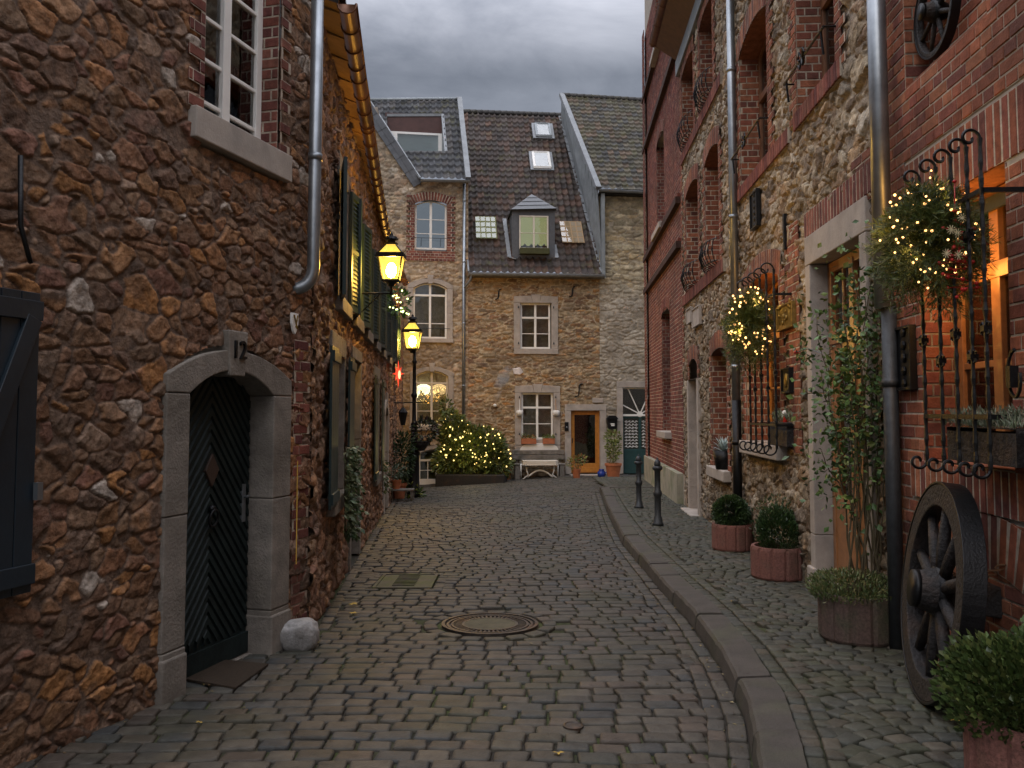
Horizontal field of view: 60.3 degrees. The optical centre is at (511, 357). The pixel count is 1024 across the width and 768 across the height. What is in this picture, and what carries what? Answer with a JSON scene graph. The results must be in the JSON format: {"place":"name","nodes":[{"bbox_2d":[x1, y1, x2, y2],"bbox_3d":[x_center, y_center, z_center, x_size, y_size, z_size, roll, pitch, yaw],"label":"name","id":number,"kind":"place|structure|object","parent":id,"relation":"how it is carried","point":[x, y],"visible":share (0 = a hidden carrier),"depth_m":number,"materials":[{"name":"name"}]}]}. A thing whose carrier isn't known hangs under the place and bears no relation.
{"place":"outdoors","nodes":[
{"label":"outdoors","id":0,"kind":"place"},
{"bbox_2d":[14,474,752,767],"bbox_3d":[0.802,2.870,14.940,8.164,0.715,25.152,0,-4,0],"label":"road","id":1,"kind":"structure","parent":0,"point":[475,511],"depth_m":5.57,"materials":[{"name":"grey stone"}]},
{"bbox_2d":[0,0,323,767],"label":"stone house","id":2,"kind":"structure","parent":1,"relation":"on","point":[160,204],"depth_m":4.96,"materials":[{"name":"stone"}]},
{"bbox_2d":[183,376,250,677],"bbox_3d":[-1.965,1.041,5.731,0.113,1.953,0.933,-1,-4,16],"label":"door","id":3,"kind":"structure","parent":2,"relation":"in","point":[217,514],"depth_m":5.81,"materials":[{"name":"black wood"}]},
{"bbox_2d":[204,0,262,138],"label":"window","id":4,"kind":"structure","parent":2,"relation":"in","point":[234,28],"depth_m":6.13,"materials":[{"name":"white paint"}]},
{"bbox_2d":[186,660,267,689],"bbox_3d":[-1.777,1.996,5.553,0.399,0.025,0.550,-1,-4,13],"label":"doormat","id":5,"kind":"object","parent":1,"relation":"on","point":[233,674],"visible":0.86,"depth_m":5.53,"materials":[{"name":"brown fabric"}]},
{"bbox_2d":[280,617,319,650],"bbox_3d":[-1.518,1.985,6.282,0.278,0.242,0.248,0,-4,0],"label":"boulder","id":6,"kind":"object","parent":1,"relation":"on","point":[299,634],"visible":0.87,"depth_m":6.18,"materials":[{"name":"grey stone"}]},
{"bbox_2d":[277,0,408,621],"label":"stone row house","id":7,"kind":"structure","parent":1,"relation":"on","point":[356,390],"depth_m":8.96,"materials":[{"name":"brown stone"}]},
{"bbox_2d":[341,445,368,542],"bbox_3d":[-1.496,1.305,8.420,0.257,0.912,0.948,0,-4,-5],"label":"climbing vine","id":8,"kind":"object","parent":7,"relation":"attached to","point":[351,502],"visible":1,"depth_m":8.25,"materials":[{"name":"green plant"}]},
{"bbox_2d":[349,232,405,328],"bbox_3d":[-1.502,-0.827,9.739,0.631,1.131,0.300,0,-4,0],"label":"wall street lantern","id":9,"kind":"object","parent":7,"relation":"attached to","point":[391,239],"depth_m":9.71,"materials":[{"name":"yellow glass"}]},
{"bbox_2d":[382,460,394,493],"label":"climbing vine","id":10,"kind":"object","parent":7,"relation":"attached to","point":[387,478],"visible":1,"depth_m":14.53,"materials":[{"name":"green plant"}]},
{"bbox_2d":[393,346,403,385],"bbox_3d":[-2.263,0.198,17.540,0.198,0.838,0.136,-2,-4,34],"label":"red paper star","id":11,"kind":"object","parent":7,"relation":"hanging from","point":[398,373],"visible":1,"depth_m":17.51,"materials":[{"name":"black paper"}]},
{"bbox_2d":[387,285,413,318],"bbox_3d":[-2.063,-0.998,15.866,0.593,0.656,0.608,0,-4,0],"label":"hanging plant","id":12,"kind":"object","parent":7,"relation":"attached to","point":[404,292],"visible":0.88,"depth_m":15.78,"materials":[{"name":"green plant"}]},
{"bbox_2d":[394,401,428,424],"bbox_3d":[-2.344,1.294,20.348,0.852,0.554,0.208,0,-4,0],"label":"unlit wall lantern","id":13,"kind":"object","parent":7,"relation":"attached to","point":[402,412],"visible":0.94,"depth_m":20.30,"materials":[{"name":"black metal"}]},
{"bbox_2d":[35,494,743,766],"bbox_3d":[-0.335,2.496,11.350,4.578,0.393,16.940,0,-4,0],"label":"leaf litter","id":14,"kind":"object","parent":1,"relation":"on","point":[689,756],"visible":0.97,"depth_m":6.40,"materials":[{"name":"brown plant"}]},
{"bbox_2d":[390,488,414,501],"bbox_3d":[-2.466,3.080,19.583,0.570,0.310,0.360,0,-4,0],"label":"plant stand","id":15,"kind":"object","parent":1,"relation":"on","point":[411,490],"visible":0.52,"depth_m":19.42,"materials":[{"name":"grey wood"}]},
{"bbox_2d":[391,462,406,488],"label":"potted plant","id":16,"kind":"object","parent":15,"relation":"on","point":[396,483],"visible":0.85,"depth_m":19.54,"materials":[{"name":"green plant"}]},
{"bbox_2d":[372,573,437,590],"bbox_3d":[-1.071,2.277,8.942,0.580,0.032,0.820,0,-5,0],"label":"rectangular cover","id":17,"kind":"object","parent":1,"relation":"on","point":[407,581],"visible":0.96,"depth_m":8.91,"materials":[{"name":"beige metal"}]},
{"bbox_2d":[392,430,418,498],"bbox_3d":[-2.563,2.447,20.305,0.841,1.601,0.740,0,-4,0],"label":"potted plant","id":18,"kind":"object","parent":1,"relation":"on","point":[399,494],"visible":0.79,"depth_m":20.28,"materials":[{"name":"green plant"}]},
{"bbox_2d":[402,314,422,497],"bbox_3d":[-2.380,1.138,20.961,0.466,4.373,0.466,0,-4,0],"label":"street lamp post","id":19,"kind":"object","parent":1,"relation":"on","point":[412,343],"visible":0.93,"depth_m":20.90,"materials":[{"name":"black metal"}]},
{"bbox_2d":[409,414,439,450],"bbox_3d":[-2.078,1.774,20.836,0.684,0.869,0.675,-2,-4,24],"label":"flower basket","id":20,"kind":"object","parent":19,"relation":"attached to","point":[421,444],"visible":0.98,"depth_m":20.72,"materials":[{"name":"green plant"}]},
{"bbox_2d":[398,470,426,498],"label":"ground ferns","id":21,"kind":"object","parent":1,"relation":"on","point":[420,491],"visible":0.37,"depth_m":20.74,"materials":[{"name":"green plant"}]},
{"bbox_2d":[370,97,470,484],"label":"tall stone house","id":22,"kind":"structure","parent":1,"relation":"on","point":[417,138],"depth_m":27.00,"materials":[{"name":"stone"}]},
{"bbox_2d":[391,131,441,150],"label":"dormer window","id":23,"kind":"structure","parent":22,"relation":"in","point":[409,141],"depth_m":29.23,"materials":[{"name":"white paint"}]},
{"bbox_2d":[413,284,446,338],"bbox_3d":[-2.507,-1.411,26.919,1.028,1.686,0.062,1,-4,-9],"label":"window","id":24,"kind":"structure","parent":22,"relation":"in","point":[429,295],"depth_m":26.91,"materials":[{"name":"white paint"}]},
{"bbox_2d":[415,200,446,250],"bbox_3d":[-2.535,-4.036,27.312,1.087,1.601,0.456,1,-4,-9],"label":"window","id":25,"kind":"structure","parent":22,"relation":"in","point":[430,215],"depth_m":27.16,"materials":[{"name":"grey glass"}]},
{"bbox_2d":[416,372,447,425],"bbox_3d":[-2.450,1.260,26.787,0.992,1.652,0.106,1,-4,-9],"label":"window","id":26,"kind":"structure","parent":22,"relation":"in","point":[432,390],"depth_m":26.78,"materials":[{"name":"beige paint"}]},
{"bbox_2d":[419,449,452,484],"bbox_3d":[-2.288,3.374,26.800,1.113,1.130,0.230,1,-4,-9],"label":"door","id":27,"kind":"structure","parent":22,"relation":"in","point":[426,476],"depth_m":26.82,"materials":[{"name":"white paint"}]},
{"bbox_2d":[435,473,506,486],"bbox_3d":[-1.169,3.626,25.374,1.984,0.530,0.700,0,-4,6],"label":"flower bed box","id":28,"kind":"object","parent":1,"relation":"on","point":[452,479],"visible":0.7,"depth_m":25.06,"materials":[{"name":"brown wood"}]},
{"bbox_2d":[429,393,514,478],"bbox_3d":[-1.153,2.346,25.606,2.528,2.632,1.210,0,-4,0],"label":"lit bush","id":29,"kind":"object","parent":28,"relation":"in","point":[487,464],"visible":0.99,"depth_m":25.37,"materials":[{"name":"green plant"}]},
{"bbox_2d":[437,416,510,466],"bbox_3d":[-1.095,2.399,25.342,2.153,1.536,0.484,0,-4,0],"label":"fairy light string","id":30,"kind":"object","parent":29,"relation":"attached to","point":[472,441],"visible":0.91,"depth_m":25.28,"materials":[{"name":"yellow plastic"}]},
{"bbox_2d":[441,612,538,636],"bbox_3d":[-0.175,2.135,7.018,0.780,0.040,0.780,0,-5,0],"label":"manhole cover","id":31,"kind":"object","parent":1,"relation":"on","point":[492,624],"visible":0.98,"depth_m":6.98,"materials":[{"name":"metal"}]},
{"bbox_2d":[463,109,606,478],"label":"tiled stone house","id":32,"kind":"structure","parent":1,"relation":"on","point":[534,343],"depth_m":27.32,"materials":[{"name":"beige stone"}]},
{"bbox_2d":[516,400,522,415],"bbox_3d":[0.235,1.535,26.873,0.220,0.491,0.214,0,-4,-5],"label":"hanging pot","id":33,"kind":"object","parent":32,"relation":"hanging from","point":[519,412],"visible":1,"depth_m":26.79,"materials":[{"name":"white ceramic"}]},
{"bbox_2d":[521,434,535,443],"bbox_3d":[0.507,2.479,26.813,0.534,0.320,0.226,0,-4,-5],"label":"window box","id":34,"kind":"object","parent":32,"relation":"attached to","point":[527,440],"visible":1,"depth_m":26.77,"materials":[{"name":"ceramic"}]},
{"bbox_2d":[519,215,548,248],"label":"dormer window","id":35,"kind":"structure","parent":32,"relation":"in","point":[533,230],"depth_m":27.88,"materials":[{"name":"green glass"}]},
{"bbox_2d":[520,303,550,348],"bbox_3d":[0.697,-0.954,27.479,1.031,1.513,0.462,0,-4,-5],"label":"window","id":36,"kind":"structure","parent":32,"relation":"in","point":[549,305],"depth_m":27.26,"materials":[{"name":"white paint"}]},
{"bbox_2d":[521,393,552,438],"bbox_3d":[0.772,1.807,27.116,0.977,1.427,0.062,0,-4,-5],"label":"window","id":37,"kind":"structure","parent":32,"relation":"in","point":[522,394],"depth_m":27.11,"materials":[{"name":"white paint"}]},
{"bbox_2d":[520,443,558,462],"bbox_3d":[0.832,2.920,26.873,1.197,0.580,0.040,0,-4,-5],"label":"white table leaf","id":38,"kind":"object","parent":32,"relation":"attached to","point":[539,446],"visible":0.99,"depth_m":26.87,"materials":[{"name":"paint"}]},
{"bbox_2d":[542,434,554,443],"bbox_3d":[1.121,2.488,26.887,0.434,0.312,0.223,0,-4,-5],"label":"window box","id":39,"kind":"object","parent":32,"relation":"attached to","point":[549,439],"visible":1,"depth_m":26.83,"materials":[{"name":"ceramic"}]},
{"bbox_2d":[553,400,559,415],"bbox_3d":[1.350,1.541,26.975,0.220,0.491,0.214,0,-4,-5],"label":"hanging pot","id":40,"kind":"object","parent":32,"relation":"hanging from","point":[556,412],"visible":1,"depth_m":26.89,"materials":[{"name":"white ceramic"}]},
{"bbox_2d":[571,411,599,472],"bbox_3d":[2.254,2.612,27.266,0.910,1.918,0.160,0,-4,-5],"label":"door","id":41,"kind":"structure","parent":32,"relation":"in","point":[584,424],"depth_m":27.31,"materials":[{"name":"orange wood"}]},
{"bbox_2d":[512,450,565,479],"bbox_3d":[0.815,3.243,26.590,1.605,0.866,0.480,0,-4,-5],"label":"wooden bench","id":42,"kind":"object","parent":1,"relation":"on","point":[517,455],"visible":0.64,"depth_m":26.74,"materials":[{"name":"grey wood"}]},
{"bbox_2d":[520,460,557,479],"bbox_3d":[0.830,3.326,26.008,1.136,0.561,0.450,0,-4,-5],"label":"bench","id":43,"kind":"object","parent":1,"relation":"on","point":[540,462],"visible":0.96,"depth_m":25.92,"materials":[{"name":"beige paint"}]},
{"bbox_2d":[563,721,583,732],"bbox_3d":[0.321,1.934,4.607,0.110,0.028,0.110,0,-4,0],"label":"valve cap","id":44,"kind":"object","parent":1,"relation":"on","point":[575,726],"visible":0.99,"depth_m":4.59,"materials":[{"name":"metal"}]},
{"bbox_2d":[565,453,588,477],"bbox_3d":[1.903,3.126,25.482,0.741,0.744,0.549,0,-4,0],"label":"potted plant","id":45,"kind":"object","parent":1,"relation":"on","point":[576,471],"visible":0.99,"depth_m":25.43,"materials":[{"name":"green plant"}]},
{"bbox_2d":[597,469,606,476],"bbox_3d":[2.627,3.391,25.713,0.268,0.250,0.238,-3,-4,38],"label":"blue pot","id":46,"kind":"object","parent":1,"relation":"on","point":[601,472],"visible":0.9,"depth_m":25.64,"materials":[{"name":"ceramic"}]},
{"bbox_2d":[559,93,647,474],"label":"roofed stone house","id":47,"kind":"structure","parent":1,"relation":"on","point":[603,134],"depth_m":27.62,"materials":[{"name":"grey stone"}]},
{"bbox_2d":[606,416,617,428],"bbox_3d":[3.078,1.998,27.082,0.374,0.410,0.190,0,-4,-5],"label":"letter box","id":48,"kind":"object","parent":47,"relation":"attached to","point":[611,422],"visible":1,"depth_m":27.01,"materials":[{"name":"black metal"}]},
{"bbox_2d":[623,416,645,472],"bbox_3d":[3.975,2.717,27.378,1.120,1.772,0.060,0,-4,-5],"label":"door","id":49,"kind":"structure","parent":47,"relation":"in","point":[629,455],"depth_m":27.33,"materials":[{"name":"blue paint"}]},
{"bbox_2d":[603,429,622,476],"bbox_3d":[2.951,2.798,25.774,0.596,1.441,0.628,0,-4,0],"label":"potted shrub","id":50,"kind":"object","parent":1,"relation":"on","point":[613,469],"visible":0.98,"depth_m":25.69,"materials":[{"name":"green plant"}]},
{"bbox_2d":[641,0,696,504],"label":"tall brick building","id":51,"kind":"structure","parent":1,"relation":"on","point":[664,405],"depth_m":19.76,"materials":[{"name":"red brick"}]},
{"bbox_2d":[599,487,806,767],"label":"kerb","id":52,"kind":"structure","parent":1,"relation":"on","point":[755,689],"depth_m":5.54,"materials":[{"name":"stone"}]},
{"bbox_2d":[649,0,887,588],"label":"stone and brick house","id":53,"kind":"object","parent":1,"relation":"on","point":[773,131],"visible":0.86,"depth_m":9.25,"materials":[{"name":"brown stone"}]},
{"bbox_2d":[711,436,727,469],"bbox_3d":[2.939,1.319,12.207,0.449,0.464,0.457,0,-4,3],"label":"potted spiky plant","id":54,"kind":"object","parent":53,"relation":"on","point":[721,458],"visible":0.77,"depth_m":12.12,"materials":[{"name":"black plant"}]},
{"bbox_2d":[717,286,778,377],"bbox_3d":[2.500,-0.264,9.262,0.682,0.995,0.801,0,-4,3],"label":"fir bundle","id":55,"kind":"object","parent":53,"relation":"attached to","point":[757,316],"visible":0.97,"depth_m":9.15,"materials":[{"name":"green plant"}]},
{"bbox_2d":[728,286,770,353],"bbox_3d":[2.483,-0.390,9.146,0.457,0.732,0.271,0,-4,3],"label":"fairy light string","id":56,"kind":"object","parent":55,"relation":"attached to","point":[740,302],"visible":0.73,"depth_m":9.15,"materials":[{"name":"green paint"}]},
{"bbox_2d":[768,282,780,421],"bbox_3d":[3.077,0.020,9.883,0.062,1.847,1.665,0,-4,3],"label":"window","id":57,"kind":"structure","parent":53,"relation":"in","point":[771,378],"depth_m":10.52,"materials":[{"name":"black wood"}]},
{"bbox_2d":[758,39,796,160],"bbox_3d":[3.345,-3.043,10.278,0.612,1.820,1.559,0,-4,3],"label":"window","id":58,"kind":"structure","parent":53,"relation":"in","point":[762,62],"depth_m":10.90,"materials":[{"name":"brown wood"}]},
{"bbox_2d":[770,407,793,446],"bbox_3d":[2.787,0.693,8.887,0.260,0.403,0.771,0,-4,3],"label":"flower box","id":59,"kind":"object","parent":53,"relation":"on","point":[785,436],"visible":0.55,"depth_m":8.70,"materials":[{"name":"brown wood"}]},
{"bbox_2d":[782,410,786,421],"bbox_3d":[2.716,0.706,8.756,0.058,0.360,0.056,0,-4,0],"label":"red candle lantern","id":60,"kind":"object","parent":59,"relation":"in","point":[784,419],"visible":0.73,"depth_m":8.74,"materials":[{"name":"paint"}]},
{"bbox_2d":[820,0,834,77],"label":"window","id":61,"kind":"structure","parent":53,"relation":"in","point":[826,6],"depth_m":8.25,"materials":[{"name":"brown wood"}]},
{"bbox_2d":[827,248,868,580],"bbox_3d":[2.775,0.522,7.148,0.139,2.789,1.307,0,-4,3],"label":"door","id":62,"kind":"structure","parent":53,"relation":"in","point":[841,554],"depth_m":7.53,"materials":[{"name":"brown wood"}]},
{"bbox_2d":[866,0,1023,684],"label":"red brick house","id":63,"kind":"structure","parent":1,"relation":"on","point":[955,109],"depth_m":5.06,"materials":[{"name":"brown brick"}]},
{"bbox_2d":[862,170,1003,324],"bbox_3d":[2.242,-0.582,4.726,0.695,0.809,0.711,0,-4,3],"label":"fir bundle","id":64,"kind":"object","parent":63,"relation":"attached to","point":[898,274],"visible":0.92,"depth_m":4.61,"materials":[{"name":"green plant"}]},
{"bbox_2d":[879,170,979,288],"bbox_3d":[2.225,-0.681,4.603,0.519,0.640,0.251,0,-4,3],"label":"fairy light string","id":65,"kind":"object","parent":64,"relation":"attached to","point":[900,242],"visible":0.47,"depth_m":4.62,"materials":[{"name":"yellow plastic"}]},
{"bbox_2d":[913,0,960,59],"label":"wagon wheel","id":66,"kind":"object","parent":63,"relation":"attached to","point":[934,13],"visible":0.99,"depth_m":5.51,"materials":[{"name":"brown wood"}]},
{"bbox_2d":[944,403,1023,467],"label":"flower box","id":67,"kind":"object","parent":63,"relation":"attached to","point":[1007,449],"visible":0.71,"depth_m":4.28,"materials":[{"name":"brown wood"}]},
{"bbox_2d":[957,183,1013,431],"bbox_3d":[2.769,-0.187,5.007,0.080,1.560,1.097,0,-4,3],"label":"window","id":68,"kind":"structure","parent":63,"relation":"in","point":[998,291],"depth_m":5.04,"materials":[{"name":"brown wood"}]},
{"bbox_2d":[346,0,644,272],"label":"sky","id":69,"kind":"structure","parent":0,"point":[509,55],"materials":[{"name":"grey"}]},
{"bbox_2d":[592,477,963,767],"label":"pavement","id":70,"kind":"structure","parent":0,"point":[861,723],"depth_m":5.41,"materials":[{"name":"grey stone"}]},
{"bbox_2d":[634,454,643,507],"bbox_3d":[2.260,2.207,15.701,0.170,0.950,0.170,0,-4,0],"label":"bollard","id":71,"kind":"object","parent":70,"relation":"on","point":[638,462],"visible":1,"depth_m":15.66,"materials":[{"name":"grey metal"}]},
{"bbox_2d":[652,457,663,525],"bbox_3d":[2.158,1.986,13.052,0.170,1.000,0.170,0,-4,0],"label":"bollard","id":72,"kind":"object","parent":70,"relation":"on","point":[657,493],"visible":1,"depth_m":13.01,"materials":[{"name":"grey metal"}]},
{"bbox_2d":[710,494,752,551],"bbox_3d":[2.615,1.950,10.474,0.512,0.656,0.507,-3,-4,36],"label":"round planter","id":73,"kind":"object","parent":70,"relation":"on","point":[731,531],"visible":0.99,"depth_m":10.35,"materials":[{"name":"red concrete"}]},
{"bbox_2d":[749,493,802,581],"bbox_3d":[2.586,1.726,8.555,0.520,0.800,0.535,-3,-5,40],"label":"round planter","id":74,"kind":"object","parent":70,"relation":"on","point":[772,559],"visible":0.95,"depth_m":8.40,"materials":[{"name":"red concrete"}]},
{"bbox_2d":[803,566,892,646],"bbox_3d":[2.378,1.689,6.092,0.700,0.484,0.690,0,-4,0],"label":"round planter","id":75,"kind":"object","parent":70,"relation":"on","point":[844,618],"visible":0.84,"depth_m":5.88,"materials":[{"name":"concrete"}]},
{"bbox_2d":[782,220,885,597],"bbox_3d":[2.492,0.340,6.321,0.906,3.104,0.950,-2,-4,34],"label":"climbing rose","id":76,"kind":"object","parent":75,"relation":"in","point":[862,437],"visible":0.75,"depth_m":6.19,"materials":[{"name":"green plant"}]},
{"bbox_2d":[786,338,821,364],"bbox_3d":[2.178,-0.044,6.437,0.235,0.214,0.383,2,-4,-33],"label":"rose bloom","id":77,"kind":"object","parent":76,"relation":"attached to","point":[803,352],"visible":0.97,"depth_m":6.46,"materials":[{"name":"green plant"}]},
{"bbox_2d":[900,481,1002,707],"bbox_3d":[2.448,1.267,4.649,0.639,1.160,1.160,6,-2,12],"label":"wagon wheel","id":78,"kind":"object","parent":70,"relation":"on","point":[939,600],"visible":0.86,"depth_m":4.59,"materials":[{"name":"brown wood"}]},
{"bbox_2d":[928,610,1023,767],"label":"round planter","id":79,"kind":"object","parent":70,"relation":"on","point":[988,711],"visible":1,"depth_m":3.33,"materials":[{"name":"red concrete"}]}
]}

